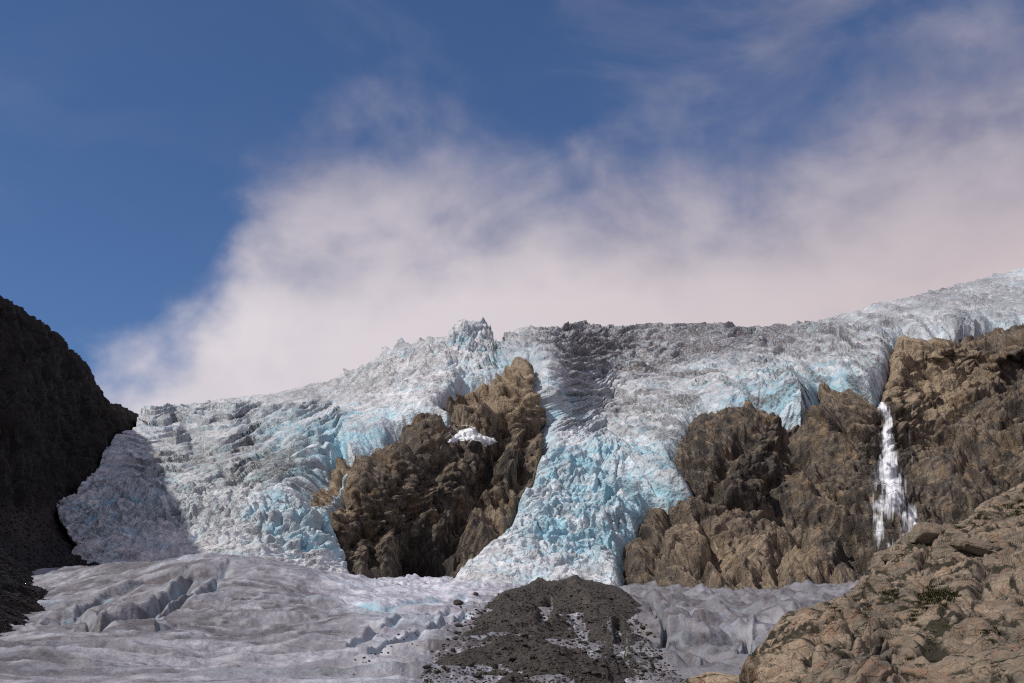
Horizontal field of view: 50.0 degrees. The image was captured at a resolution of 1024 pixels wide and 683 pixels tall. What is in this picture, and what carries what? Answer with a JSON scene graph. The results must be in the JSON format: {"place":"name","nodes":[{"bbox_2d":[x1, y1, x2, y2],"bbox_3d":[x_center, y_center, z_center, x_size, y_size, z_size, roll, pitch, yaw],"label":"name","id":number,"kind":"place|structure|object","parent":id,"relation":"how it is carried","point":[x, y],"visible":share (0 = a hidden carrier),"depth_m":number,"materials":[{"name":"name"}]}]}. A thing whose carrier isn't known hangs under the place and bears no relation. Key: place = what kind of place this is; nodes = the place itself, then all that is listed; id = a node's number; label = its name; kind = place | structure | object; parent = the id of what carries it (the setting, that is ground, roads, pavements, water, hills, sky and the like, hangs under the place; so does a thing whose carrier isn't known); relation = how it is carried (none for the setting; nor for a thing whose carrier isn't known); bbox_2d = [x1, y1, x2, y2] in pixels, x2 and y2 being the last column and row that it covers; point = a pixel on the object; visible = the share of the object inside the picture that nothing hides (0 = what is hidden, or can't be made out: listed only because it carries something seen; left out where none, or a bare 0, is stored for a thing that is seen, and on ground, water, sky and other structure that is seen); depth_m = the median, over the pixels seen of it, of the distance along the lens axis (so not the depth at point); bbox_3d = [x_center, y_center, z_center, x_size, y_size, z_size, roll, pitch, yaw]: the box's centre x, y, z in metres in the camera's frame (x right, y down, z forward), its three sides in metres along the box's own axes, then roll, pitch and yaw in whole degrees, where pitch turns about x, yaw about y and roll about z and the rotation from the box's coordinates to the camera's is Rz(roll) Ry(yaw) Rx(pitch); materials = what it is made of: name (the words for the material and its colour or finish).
{"place":"outdoors","nodes":[
{"label":"outdoors","id":0,"kind":"place"},
{"bbox_2d":[0,295,138,635],"bbox_3d":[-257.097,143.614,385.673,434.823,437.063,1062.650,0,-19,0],"label":"mountain","id":1,"kind":"structure","parent":0,"point":[63,420],"depth_m":423.07,"materials":[{"name":"black stone"}]},
{"bbox_2d":[0,504,80,636],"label":"rubble","id":2,"kind":"object","parent":1,"relation":"on","point":[30,554],"visible":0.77,"depth_m":284.81,"materials":[{"name":"black stone"}]},
{"bbox_2d":[311,357,546,578],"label":"mountain","id":3,"kind":"structure","parent":0,"point":[422,497],"depth_m":464.55,"materials":[{"name":"brown stone"}]},
{"bbox_2d":[446,425,496,446],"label":"snow patch","id":4,"kind":"object","parent":3,"relation":"on","point":[470,434],"visible":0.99,"depth_m":506.68,"materials":[{"name":"white snow"}]},
{"bbox_2d":[0,553,858,682],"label":"glacier","id":5,"kind":"object","parent":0,"point":[208,618],"visible":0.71,"depth_m":160.65,"materials":[{"name":"white ice"}]},
{"bbox_2d":[453,599,463,604],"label":"boulder","id":6,"kind":"object","parent":5,"relation":"on","point":[457,602],"visible":0.96,"depth_m":236.80,"materials":[{"name":"grey stone"}]},
{"bbox_2d":[465,661,474,666],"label":"stone","id":7,"kind":"object","parent":5,"relation":"on","point":[471,663],"visible":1,"depth_m":87.54,"materials":[{"name":"grey stone"}]},
{"bbox_2d":[420,585,683,682],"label":"rubble","id":8,"kind":"object","parent":5,"relation":"on","point":[564,649],"visible":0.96,"depth_m":117.44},
{"bbox_2d":[472,673,481,677],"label":"stone","id":9,"kind":"object","parent":8,"relation":"on","point":[478,675],"visible":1,"depth_m":68.58,"materials":[{"name":"stone"}]},
{"bbox_2d":[0,0,1023,413],"label":"sky","id":10,"kind":"structure","parent":0,"point":[211,200],"materials":[{"name":"blue"}]},
{"bbox_2d":[56,268,1023,585],"bbox_3d":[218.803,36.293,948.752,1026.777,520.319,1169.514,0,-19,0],"label":"glacier","id":11,"kind":"object","parent":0,"point":[624,406],"visible":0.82,"depth_m":544.58,"materials":[{"name":"white ice"}]},
{"bbox_2d":[434,575,657,682],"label":"hill","id":12,"kind":"structure","parent":0,"point":[575,582],"depth_m":148.25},
{"bbox_2d":[486,671,495,675],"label":"stone","id":13,"kind":"object","parent":12,"relation":"on","point":[490,673],"visible":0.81,"depth_m":81.45,"materials":[{"name":"grey stone"}]},
{"bbox_2d":[508,656,516,661],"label":"stone","id":14,"kind":"object","parent":12,"relation":"on","point":[512,658],"visible":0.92,"depth_m":95.90,"materials":[{"name":"grey stone"}]},
{"bbox_2d":[520,632,528,637],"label":"stone","id":15,"kind":"object","parent":12,"relation":"on","point":[524,635],"visible":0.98,"depth_m":115.38,"materials":[{"name":"grey stone"}]},
{"bbox_2d":[623,323,1023,589],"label":"mountain","id":16,"kind":"structure","parent":0,"point":[771,502],"depth_m":474.47,"materials":[{"name":"brown stone"}]},
{"bbox_2d":[873,402,916,545],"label":"waterfall","id":17,"kind":"structure","parent":16,"relation":"on","point":[888,471],"depth_m":473.90,"materials":[{"name":"white liquid"}]},
{"bbox_2d":[669,481,1023,682],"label":"hill","id":18,"kind":"structure","parent":0,"point":[795,649],"depth_m":62.04,"materials":[{"name":"brown stone"}]},
{"bbox_2d":[880,552,897,561],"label":"boulder","id":19,"kind":"object","parent":18,"relation":"on","point":[887,556],"visible":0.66,"depth_m":120.00,"materials":[{"name":"brown stone"}]},
{"bbox_2d":[910,522,945,544],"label":"boulder","id":20,"kind":"object","parent":18,"relation":"on","point":[925,533],"visible":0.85,"depth_m":125.45,"materials":[{"name":"brown stone"}]},
{"bbox_2d":[949,537,1001,555],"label":"boulder","id":21,"kind":"object","parent":18,"relation":"on","point":[973,546],"visible":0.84,"depth_m":103.06,"materials":[{"name":"beige stone"}]}
]}

